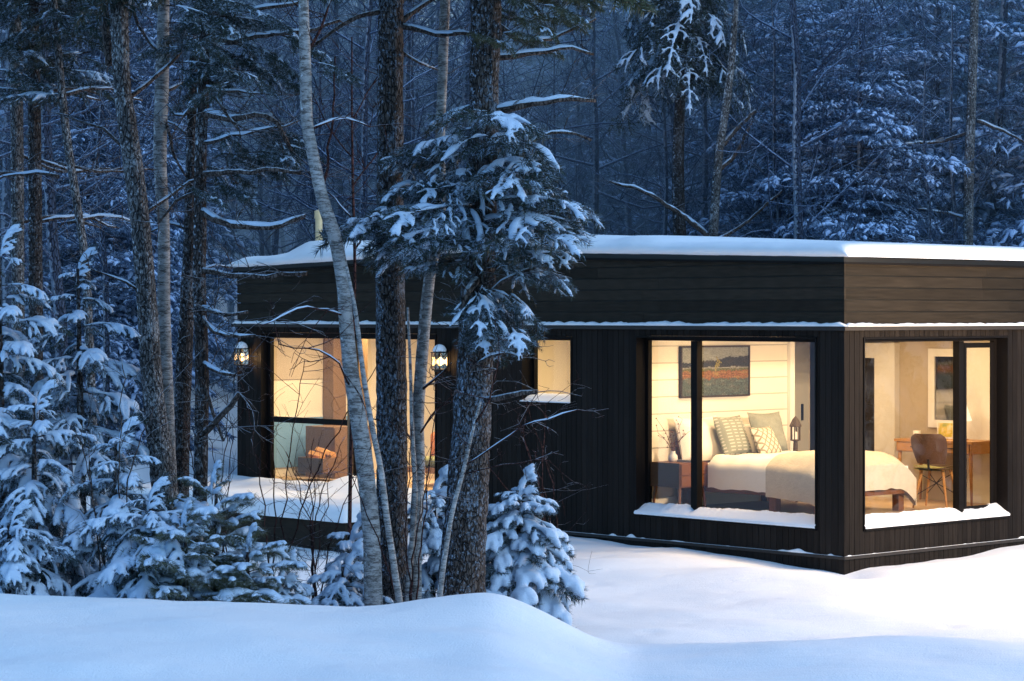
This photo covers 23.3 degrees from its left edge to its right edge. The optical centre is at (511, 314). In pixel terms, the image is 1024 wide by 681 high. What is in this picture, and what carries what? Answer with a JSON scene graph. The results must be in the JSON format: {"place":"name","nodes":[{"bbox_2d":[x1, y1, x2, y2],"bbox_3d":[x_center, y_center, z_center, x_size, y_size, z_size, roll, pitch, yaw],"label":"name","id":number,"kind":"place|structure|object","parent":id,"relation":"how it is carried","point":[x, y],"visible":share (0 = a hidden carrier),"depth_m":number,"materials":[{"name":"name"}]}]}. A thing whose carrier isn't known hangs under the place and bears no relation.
{"place":"outdoors","nodes":[
{"label":"outdoors","id":0,"kind":"place"},
{"bbox_2d":[306,425,371,478],"bbox_3d":[-2.309,1.830,33.204,0.640,0.680,0.630,0,0,-43],"label":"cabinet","id":1,"kind":"object","parent":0,"point":[314,432],"visible":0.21,"depth_m":32.90,"materials":[{"name":"brown wood"}]},
{"bbox_2d":[0,279,1023,680],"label":"snowy ground","id":2,"kind":"structure","parent":0,"point":[656,613],"depth_m":17.19,"materials":[{"name":"snow"}]},
{"bbox_2d":[0,494,81,595],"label":"spruce tree","id":3,"kind":"object","parent":2,"relation":"on","point":[15,563],"visible":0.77,"depth_m":18.50,"materials":[{"name":"white plant"}]},
{"bbox_2d":[0,374,100,595],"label":"spruce tree","id":4,"kind":"object","parent":2,"relation":"on","point":[41,513],"visible":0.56,"depth_m":19.17,"materials":[{"name":"white plant"}]},
{"bbox_2d":[0,217,101,587],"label":"spruce tree","id":5,"kind":"object","parent":2,"relation":"on","point":[23,347],"visible":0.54,"depth_m":19.76,"materials":[{"name":"white plant"}]},
{"bbox_2d":[0,4,128,439],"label":"maple tree","id":6,"kind":"object","parent":2,"relation":"on","point":[17,197],"visible":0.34,"depth_m":24.95,"materials":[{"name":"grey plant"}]},
{"bbox_2d":[0,242,158,587],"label":"spruce tree","id":7,"kind":"object","parent":2,"relation":"on","point":[73,396],"visible":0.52,"depth_m":20.35,"materials":[{"name":"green plant"}]},
{"bbox_2d":[0,0,170,456],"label":"spruce tree","id":8,"kind":"object","parent":2,"relation":"on","point":[30,42],"visible":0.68,"depth_m":23.93,"materials":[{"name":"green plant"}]},
{"bbox_2d":[0,0,182,564],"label":"maple tree","id":9,"kind":"object","parent":2,"relation":"on","point":[72,167],"visible":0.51,"depth_m":23.48,"materials":[{"name":"brown plant"}]},
{"bbox_2d":[1,0,216,437],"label":"young tree","id":10,"kind":"object","parent":2,"relation":"on","point":[103,256],"visible":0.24,"depth_m":34.67,"materials":[{"name":"brown plant"}]},
{"bbox_2d":[0,0,218,439],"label":"spruce tree","id":11,"kind":"object","parent":2,"relation":"on","point":[176,266],"visible":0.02,"depth_m":38.29,"materials":[{"name":"green plant"}]},
{"bbox_2d":[55,412,170,597],"bbox_3d":[-2.997,1.880,18.998,1.114,2.313,1.296,0,0,0],"label":"spruce tree","id":12,"kind":"object","parent":2,"relation":"on","point":[114,504],"visible":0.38,"depth_m":18.86,"materials":[{"name":"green plant"}]},
{"bbox_2d":[0,0,236,463],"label":"spruce tree","id":13,"kind":"object","parent":2,"relation":"on","point":[127,268],"visible":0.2,"depth_m":36.11,"materials":[{"name":"green plant"}]},
{"bbox_2d":[45,332,210,570],"bbox_3d":[-2.896,1.285,18.594,1.325,2.366,1.233,0,0,0],"label":"bare shrub","id":14,"kind":"object","parent":2,"relation":"on","point":[93,507],"visible":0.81,"depth_m":18.79,"materials":[{"name":"brown plant"}]},
{"bbox_2d":[22,7,249,383],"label":"spruce tree","id":15,"kind":"object","parent":2,"relation":"on","point":[151,33],"visible":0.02,"depth_m":40.81,"materials":[{"name":"green plant"}]},
{"bbox_2d":[42,0,237,596],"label":"maple tree","id":16,"kind":"object","parent":2,"relation":"on","point":[116,54],"visible":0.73,"depth_m":20.53,"materials":[{"name":"brown plant"}]},
{"bbox_2d":[0,2,282,464],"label":"bare tree","id":17,"kind":"object","parent":2,"relation":"on","point":[5,199],"visible":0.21,"depth_m":33.51,"materials":[{"name":"brown plant"}]},
{"bbox_2d":[71,471,219,600],"bbox_3d":[-2.696,1.991,18.750,1.350,1.655,1.207,0,0,-43],"label":"spruce tree","id":18,"kind":"object","parent":2,"relation":"on","point":[119,567],"visible":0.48,"depth_m":18.50,"materials":[{"name":"green plant"}]},
{"bbox_2d":[0,0,295,491],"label":"bare tree","id":19,"kind":"object","parent":2,"relation":"on","point":[52,253],"visible":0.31,"depth_m":29.09,"materials":[{"name":"brown plant"}]},
{"bbox_2d":[81,0,245,476],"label":"birch tree","id":20,"kind":"object","parent":2,"relation":"on","point":[162,130],"visible":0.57,"depth_m":20.85,"materials":[{"name":"grey plant"}]},
{"bbox_2d":[107,55,232,527],"bbox_3d":[-2.849,0.374,21.686,1.127,5.208,0.952,0,0,44],"label":"spruce tree","id":21,"kind":"object","parent":2,"relation":"on","point":[182,390],"visible":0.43,"depth_m":21.35,"materials":[{"name":"brown plant"}]},
{"bbox_2d":[90,0,258,394],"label":"spruce tree","id":22,"kind":"object","parent":2,"relation":"on","point":[230,295],"visible":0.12,"depth_m":44.83,"materials":[{"name":"green plant"}]},
{"bbox_2d":[0,0,357,262],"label":"bare tree","id":23,"kind":"object","parent":2,"relation":"on","point":[7,129],"visible":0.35,"depth_m":29.10,"materials":[{"name":"brown plant"}]},
{"bbox_2d":[116,499,291,603],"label":"pine sapling","id":24,"kind":"object","parent":2,"relation":"on","point":[193,529],"visible":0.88,"depth_m":18.31,"materials":[{"name":"green plant"}]},
{"bbox_2d":[132,362,278,587],"bbox_3d":[-2.622,1.558,20.852,1.395,2.361,0.881,0,0,-24],"label":"bare shrub","id":25,"kind":"object","parent":2,"relation":"on","point":[192,462],"visible":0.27,"depth_m":20.97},
{"bbox_2d":[69,0,367,599],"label":"spruce tree","id":26,"kind":"object","parent":2,"relation":"on","point":[207,23],"visible":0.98,"depth_m":19.50,"materials":[{"name":"green plant"}]},
{"bbox_2d":[161,459,292,600],"bbox_3d":[-2.205,1.959,19.066,1.235,1.780,1.409,0,0,-41],"label":"pine sapling","id":27,"kind":"object","parent":2,"relation":"on","point":[235,537],"visible":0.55,"depth_m":18.78,"materials":[{"name":"green plant"}]},
{"bbox_2d":[170,521,312,604],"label":"pine sapling","id":28,"kind":"object","parent":2,"relation":"on","point":[247,566],"visible":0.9,"depth_m":18.54,"materials":[{"name":"green plant"}]},
{"bbox_2d":[169,0,359,284],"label":"bare tree","id":29,"kind":"object","parent":2,"relation":"on","point":[261,250],"visible":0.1,"depth_m":50.36,"materials":[{"name":"brown plant"}]},
{"bbox_2d":[110,473,443,551],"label":"deck","id":30,"kind":"structure","parent":2,"relation":"on","point":[242,484],"depth_m":29.81,"materials":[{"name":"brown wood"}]},
{"bbox_2d":[178,0,376,255],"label":"bare tree","id":31,"kind":"object","parent":2,"relation":"on","point":[274,248],"visible":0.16,"depth_m":45.37,"materials":[{"name":"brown plant"}]},
{"bbox_2d":[245,548,315,604],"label":"fir sapling","id":32,"kind":"object","parent":2,"relation":"on","point":[297,586],"visible":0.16,"depth_m":18.96,"materials":[{"name":"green plant"}]},
{"bbox_2d":[219,0,341,259],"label":"spruce tree","id":33,"kind":"object","parent":2,"relation":"on","point":[287,237],"visible":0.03,"depth_m":91.97,"materials":[{"name":"green plant"}]},
{"bbox_2d":[255,404,357,598],"bbox_3d":[-1.681,1.738,21.521,1.078,1.948,1.337,0,0,29],"label":"bare shrub","id":34,"kind":"object","parent":2,"relation":"on","point":[313,567],"visible":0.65,"depth_m":21.44,"materials":[{"name":"plant"}]},
{"bbox_2d":[213,1,422,254],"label":"bare tree","id":35,"kind":"object","parent":2,"relation":"on","point":[293,237],"visible":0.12,"depth_m":47.54,"materials":[{"name":"brown plant"}]},
{"bbox_2d":[211,339,455,581],"bbox_3d":[-1.766,1.462,20.093,1.015,2.550,3.016,0,0,-42],"label":"bare shrub","id":36,"kind":"object","parent":2,"relation":"on","point":[276,517],"visible":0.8,"depth_m":20.16,"materials":[{"name":"plant"}]},
{"bbox_2d":[210,0,462,247],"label":"bare tree","id":37,"kind":"object","parent":2,"relation":"on","point":[270,195],"visible":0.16,"depth_m":55.90,"materials":[{"name":"brown plant"}]},
{"bbox_2d":[146,0,530,240],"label":"young tree","id":38,"kind":"object","parent":2,"relation":"on","point":[319,141],"visible":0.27,"depth_m":38.67,"materials":[{"name":"brown plant"}]},
{"bbox_2d":[260,0,422,605],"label":"birch tree","id":39,"kind":"object","parent":2,"relation":"on","point":[373,593],"visible":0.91,"depth_m":18.86,"materials":[{"name":"grey plant"}]},
{"bbox_2d":[252,25,431,537],"bbox_3d":[-1.567,0.055,22.713,1.766,5.702,0.897,0,0,0],"label":"bare sapling","id":40,"kind":"object","parent":2,"relation":"on","point":[352,168],"visible":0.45,"depth_m":22.50,"materials":[{"name":"plant"}]},
{"bbox_2d":[323,511,363,604],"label":"fir sapling","id":41,"kind":"object","parent":2,"relation":"on","point":[356,531],"visible":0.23,"depth_m":21.41,"materials":[{"name":"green plant"}]},
{"bbox_2d":[305,536,395,606],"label":"fir sapling","id":42,"kind":"object","parent":2,"relation":"on","point":[342,591],"visible":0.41,"depth_m":19.32,"materials":[{"name":"white plant"}]},
{"bbox_2d":[207,0,499,251],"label":"young tree","id":43,"kind":"object","parent":2,"relation":"on","point":[341,151],"visible":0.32,"depth_m":38.47,"materials":[{"name":"brown plant"}]},
{"bbox_2d":[345,265,402,602],"bbox_3d":[-1.021,1.105,18.550,0.452,2.951,0.064,0,0,0],"label":"birch tree","id":44,"kind":"object","parent":2,"relation":"on","point":[392,554],"visible":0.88,"depth_m":18.53,"materials":[{"name":"grey plant"}]},
{"bbox_2d":[196,0,581,234],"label":"bare tree","id":45,"kind":"object","parent":2,"relation":"on","point":[406,95],"visible":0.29,"depth_m":41.78,"materials":[{"name":"brown plant"}]},
{"bbox_2d":[208,0,571,239],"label":"bare tree","id":46,"kind":"object","parent":2,"relation":"on","point":[363,194],"visible":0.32,"depth_m":36.88,"materials":[{"name":"grey plant"}]},
{"bbox_2d":[186,0,593,228],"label":"bare tree","id":47,"kind":"object","parent":2,"relation":"on","point":[339,190],"visible":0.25,"depth_m":45.11,"materials":[{"name":"brown plant"}]},
{"bbox_2d":[314,366,480,601],"bbox_3d":[-0.855,1.470,18.771,1.164,2.164,1.257,0,0,43],"label":"bare shrub","id":48,"kind":"object","parent":2,"relation":"on","point":[405,530],"visible":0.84,"depth_m":18.84,"materials":[{"name":"plant"}]},
{"bbox_2d":[259,0,553,244],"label":"bare tree","id":49,"kind":"object","parent":2,"relation":"on","point":[413,122],"visible":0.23,"depth_m":39.98,"materials":[{"name":"brown plant"}]},
{"bbox_2d":[269,0,549,604],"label":"fir tree","id":50,"kind":"object","parent":2,"relation":"on","point":[391,385],"visible":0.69,"depth_m":19.80,"materials":[{"name":"brown plant"}]},
{"bbox_2d":[366,0,455,600],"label":"birch tree","id":51,"kind":"object","parent":2,"relation":"on","point":[422,348],"visible":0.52,"depth_m":20.06,"materials":[{"name":"grey plant"}]},
{"bbox_2d":[404,307,417,601],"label":"birch sapling","id":52,"kind":"object","parent":2,"relation":"on","point":[413,516],"visible":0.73,"depth_m":19.39,"materials":[{"name":"grey plant"}]},
{"bbox_2d":[407,464,486,598],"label":"fir sapling","id":53,"kind":"object","parent":2,"relation":"on","point":[432,537],"visible":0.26,"depth_m":20.43,"materials":[{"name":"white plant"}]},
{"bbox_2d":[236,0,698,235],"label":"bare tree","id":54,"kind":"object","parent":2,"relation":"on","point":[435,51],"visible":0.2,"depth_m":44.80,"materials":[{"name":"brown plant"}]},
{"bbox_2d":[311,0,660,595],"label":"fir tree","id":55,"kind":"object","parent":2,"relation":"on","point":[423,232],"visible":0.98,"depth_m":19.09,"materials":[{"name":"green plant"}]},
{"bbox_2d":[290,0,695,233],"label":"bare tree","id":56,"kind":"object","parent":2,"relation":"on","point":[464,99],"visible":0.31,"depth_m":42.44,"materials":[{"name":"brown plant"}]},
{"bbox_2d":[437,319,608,596],"bbox_3d":[0.028,1.283,18.373,1.292,2.552,0.569,0,0,14],"label":"birch sapling","id":57,"kind":"object","parent":2,"relation":"on","point":[447,541],"visible":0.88,"depth_m":18.58,"materials":[{"name":"grey plant"}]},
{"bbox_2d":[446,0,604,218],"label":"spruce tree","id":58,"kind":"object","parent":2,"relation":"on","point":[525,68],"visible":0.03,"depth_m":75.53,"materials":[{"name":"green plant"}]},
{"bbox_2d":[144,0,908,259],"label":"distant forest","id":59,"kind":"object","parent":2,"relation":"on","point":[245,217],"depth_m":100.02,"materials":[{"name":"green plant"}]},
{"bbox_2d":[485,462,588,625],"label":"fir tree","id":60,"kind":"object","parent":2,"relation":"on","point":[529,553],"visible":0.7,"depth_m":20.35,"materials":[{"name":"white plant"}]},
{"bbox_2d":[490,378,608,573],"bbox_3d":[0.274,1.626,22.607,1.203,2.274,1.326,0,0,0],"label":"bare shrub","id":61,"kind":"object","parent":2,"relation":"on","point":[542,487],"visible":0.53,"depth_m":22.57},
{"bbox_2d":[449,0,710,234],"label":"bare tree","id":62,"kind":"object","parent":2,"relation":"on","point":[579,121],"visible":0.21,"depth_m":53.87,"materials":[{"name":"brown plant"}]},
{"bbox_2d":[500,38,689,233],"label":"young tree","id":63,"kind":"object","parent":2,"relation":"on","point":[569,89],"visible":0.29,"depth_m":45.65,"materials":[{"name":"brown plant"}]},
{"bbox_2d":[423,0,782,234],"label":"bare tree","id":64,"kind":"object","parent":2,"relation":"on","point":[596,192],"visible":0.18,"depth_m":43.94,"materials":[{"name":"brown plant"}]},
{"bbox_2d":[497,0,708,237],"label":"bare tree","id":65,"kind":"object","parent":2,"relation":"on","point":[622,135],"visible":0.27,"depth_m":50.41,"materials":[{"name":"brown plant"}]},
{"bbox_2d":[506,0,701,234],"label":"spruce tree","id":66,"kind":"object","parent":2,"relation":"on","point":[567,38],"visible":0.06,"depth_m":56.42,"materials":[{"name":"green plant"}]},
{"bbox_2d":[558,44,685,235],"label":"spruce tree","id":67,"kind":"object","parent":2,"relation":"on","point":[652,131],"visible":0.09,"depth_m":54.51,"materials":[{"name":"green plant"}]},
{"bbox_2d":[227,210,1023,574],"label":"cabin","id":68,"kind":"object","parent":2,"relation":"on","point":[841,338],"visible":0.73,"depth_m":27.66,"materials":[{"name":"black wood"}]},
{"bbox_2d":[260,333,436,492],"bbox_3d":[-2.049,1.247,31.354,0.190,2.019,3.484,0,0,-43],"label":"patio door","id":69,"kind":"structure","parent":68,"relation":"in","point":[266,349],"depth_m":32.56,"materials":[{"name":"black glass"}]},
{"bbox_2d":[520,336,571,404],"bbox_3d":[0.472,0.648,28.700,0.274,0.779,0.844,0,0,-43],"label":"window","id":70,"kind":"structure","parent":68,"relation":"in","point":[529,370],"depth_m":28.92,"materials":[{"name":"black glass"}]},
{"bbox_2d":[651,461,707,506],"bbox_3d":[1.871,1.905,27.640,0.460,0.530,0.469,0,0,-43],"label":"bedside table","id":71,"kind":"object","parent":68,"relation":"on","point":[677,475],"visible":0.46,"depth_m":27.49,"materials":[{"name":"brown wood"}]},
{"bbox_2d":[679,345,749,397],"bbox_3d":[2.321,0.650,28.417,1.166,0.586,0.043,0,0,-43],"label":"painting","id":72,"kind":"object","parent":68,"relation":"attached to","point":[725,370],"visible":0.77,"depth_m":28.46,"materials":[{"name":"paint"}]},
{"bbox_2d":[634,336,816,530],"bbox_3d":[2.328,1.237,26.697,0.249,1.999,2.604,0,0,-43],"label":"window","id":73,"kind":"structure","parent":68,"relation":"in","point":[644,507],"depth_m":27.11,"materials":[{"name":"black glass"}]},
{"bbox_2d":[677,438,907,513],"bbox_3d":[3.129,1.759,27.700,1.566,0.818,2.140,0,0,-43],"label":"bed","id":74,"kind":"object","parent":68,"relation":"on","point":[741,474],"visible":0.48,"depth_m":27.34,"materials":[{"name":"fabric"}]},
{"bbox_2d":[673,415,723,460],"bbox_3d":[2.118,1.411,28.049,0.720,0.540,0.232,0,-16,-43],"label":"pillow","id":75,"kind":"object","parent":74,"relation":"on","point":[711,447],"visible":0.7,"depth_m":27.93,"materials":[{"name":"white fabric"}]},
{"bbox_2d":[712,415,751,454],"bbox_3d":[2.496,1.379,28.100,0.180,0.500,0.520,-28,-18,38],"label":"cushion","id":76,"kind":"object","parent":74,"relation":"on","point":[732,436],"visible":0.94,"depth_m":27.98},
{"bbox_2d":[749,426,781,453],"bbox_3d":[2.881,1.443,28.179,0.157,0.380,0.420,-34,-20,33],"label":"cushion","id":77,"kind":"object","parent":74,"relation":"on","point":[765,440],"visible":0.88,"depth_m":28.07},
{"bbox_2d":[747,411,788,452],"bbox_3d":[2.941,1.355,28.530,0.500,0.500,0.176,0,-20,-36],"label":"cushion","id":78,"kind":"object","parent":74,"relation":"on","point":[773,421],"visible":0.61,"depth_m":28.49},
{"bbox_2d":[766,450,915,506],"bbox_3d":[3.611,1.803,27.185,1.604,0.615,0.850,0,0,-43],"label":"throw blanket","id":79,"kind":"object","parent":74,"relation":"on","point":[790,476],"visible":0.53,"depth_m":26.89,"materials":[{"name":"fabric"}]},
{"bbox_2d":[795,344,808,451],"bbox_3d":[3.293,1.264,30.073,0.900,1.808,0.059,0,0,-43],"label":"sliding door","id":80,"kind":"structure","parent":68,"relation":"in","point":[801,350],"depth_m":30.29,"materials":[{"name":"beige paint"}]},
{"bbox_2d":[865,343,899,497],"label":"wall","id":81,"kind":"structure","parent":68,"relation":"in","point":[882,360],"depth_m":29.50,"materials":[{"name":"white paint"}]},
{"bbox_2d":[911,433,952,507],"bbox_3d":[4.743,1.750,27.887,0.438,0.841,0.535,0,0,30],"label":"desk chair","id":82,"kind":"object","parent":68,"relation":"on","point":[928,449],"visible":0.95,"depth_m":27.73,"materials":[{"name":"brown wood"}]},
{"bbox_2d":[863,336,1009,530],"bbox_3d":[4.477,1.237,26.553,2.514,1.999,0.249,0,0,-43],"label":"window","id":83,"kind":"structure","parent":68,"relation":"in","point":[998,507],"depth_m":27.01,"materials":[{"name":"black glass"}]},
{"bbox_2d":[928,349,952,426],"bbox_3d":[5.128,0.860,28.845,0.029,0.920,0.720,0,0,-43],"label":"framed picture","id":84,"kind":"object","parent":68,"relation":"attached to","point":[940,388],"visible":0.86,"depth_m":28.99,"materials":[{"name":"white paint"}]},
{"bbox_2d":[894,438,989,505],"bbox_3d":[4.989,1.804,28.605,0.506,0.729,1.100,0,0,-43],"label":"desk","id":85,"kind":"object","parent":68,"relation":"on","point":[974,447],"visible":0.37,"depth_m":28.25,"materials":[{"name":"brown wood"}]},
{"bbox_2d":[967,348,989,503],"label":"wall","id":86,"kind":"structure","parent":68,"relation":"in","point":[978,359],"depth_m":28.55,"materials":[{"name":"white paint"}]},
{"bbox_2d":[560,0,777,235],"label":"young tree","id":87,"kind":"object","parent":2,"relation":"on","point":[665,172],"visible":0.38,"depth_m":43.29,"materials":[{"name":"brown plant"}]},
{"bbox_2d":[605,0,758,235],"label":"spruce tree","id":88,"kind":"object","parent":2,"relation":"on","point":[684,29],"visible":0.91,"depth_m":39.27,"materials":[{"name":"green plant"}]},
{"bbox_2d":[561,0,816,235],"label":"bare tree","id":89,"kind":"object","parent":2,"relation":"on","point":[670,138],"visible":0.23,"depth_m":45.65,"materials":[{"name":"brown plant"}]},
{"bbox_2d":[592,0,787,236],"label":"maple tree","id":90,"kind":"object","parent":2,"relation":"on","point":[721,143],"visible":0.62,"depth_m":38.57,"materials":[{"name":"grey plant"}]},
{"bbox_2d":[558,0,835,235],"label":"bare tree","id":91,"kind":"object","parent":2,"relation":"on","point":[705,145],"visible":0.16,"depth_m":43.63,"materials":[{"name":"brown plant"}]},
{"bbox_2d":[617,0,810,236],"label":"spruce tree","id":92,"kind":"object","parent":2,"relation":"on","point":[641,220],"visible":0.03,"depth_m":52.15,"materials":[{"name":"green plant"}]},
{"bbox_2d":[687,0,892,257],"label":"spruce tree","id":93,"kind":"object","parent":2,"relation":"on","point":[808,30],"visible":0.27,"depth_m":40.86,"materials":[{"name":"green plant"}]},
{"bbox_2d":[684,0,912,238],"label":"young tree","id":94,"kind":"object","parent":2,"relation":"on","point":[774,150],"visible":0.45,"depth_m":39.89,"materials":[{"name":"grey plant"}]},
{"bbox_2d":[659,0,943,239],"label":"young tree","id":95,"kind":"object","parent":2,"relation":"on","point":[841,76],"visible":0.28,"depth_m":40.68,"materials":[{"name":"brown plant"}]},
{"bbox_2d":[635,0,981,242],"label":"bare tree","id":96,"kind":"object","parent":2,"relation":"on","point":[798,193],"visible":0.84,"depth_m":38.05,"materials":[{"name":"grey plant"}]},
{"bbox_2d":[656,0,975,258],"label":"spruce tree","id":97,"kind":"object","parent":2,"relation":"on","point":[830,6],"visible":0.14,"depth_m":45.17,"materials":[{"name":"green plant"}]},
{"bbox_2d":[752,0,973,257],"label":"spruce tree","id":98,"kind":"object","parent":2,"relation":"on","point":[872,228],"visible":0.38,"depth_m":39.17,"materials":[{"name":"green plant"}]},
{"bbox_2d":[781,3,1000,258],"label":"young tree","id":99,"kind":"object","parent":2,"relation":"on","point":[892,212],"visible":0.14,"depth_m":41.35,"materials":[{"name":"brown plant"}]},
{"bbox_2d":[784,0,1023,260],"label":"spruce tree","id":100,"kind":"object","parent":2,"relation":"on","point":[960,59],"visible":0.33,"depth_m":41.73,"materials":[{"name":"green plant"}]},
{"bbox_2d":[823,10,1017,258],"bbox_3d":[6.668,-0.996,39.592,3.673,7.562,3.219,0,0,-17],"label":"young tree","id":101,"kind":"object","parent":2,"relation":"on","point":[929,231],"visible":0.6,"depth_m":39.61,"materials":[{"name":"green plant"}]},
{"bbox_2d":[826,0,1023,259],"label":"maple tree","id":102,"kind":"object","parent":2,"relation":"on","point":[968,192],"visible":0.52,"depth_m":39.95,"materials":[{"name":"grey plant"}]},
{"bbox_2d":[865,0,1023,260],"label":"young tree","id":103,"kind":"object","parent":2,"relation":"on","point":[954,202],"visible":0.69,"depth_m":40.41,"materials":[{"name":"grey plant"}]},
{"bbox_2d":[879,0,1016,235],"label":"maple tree","id":104,"kind":"object","parent":2,"relation":"on","point":[1002,59],"visible":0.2,"depth_m":41.94,"materials":[{"name":"brown plant"}]},
{"bbox_2d":[904,14,1023,260],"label":"spruce tree","id":105,"kind":"object","parent":2,"relation":"on","point":[1007,236],"visible":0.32,"depth_m":41.07,"materials":[{"name":"green plant"}]},
{"bbox_2d":[928,0,1023,244],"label":"spruce tree","id":106,"kind":"object","parent":2,"relation":"on","point":[1014,13],"visible":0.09,"depth_m":48.05,"materials":[{"name":"green plant"}]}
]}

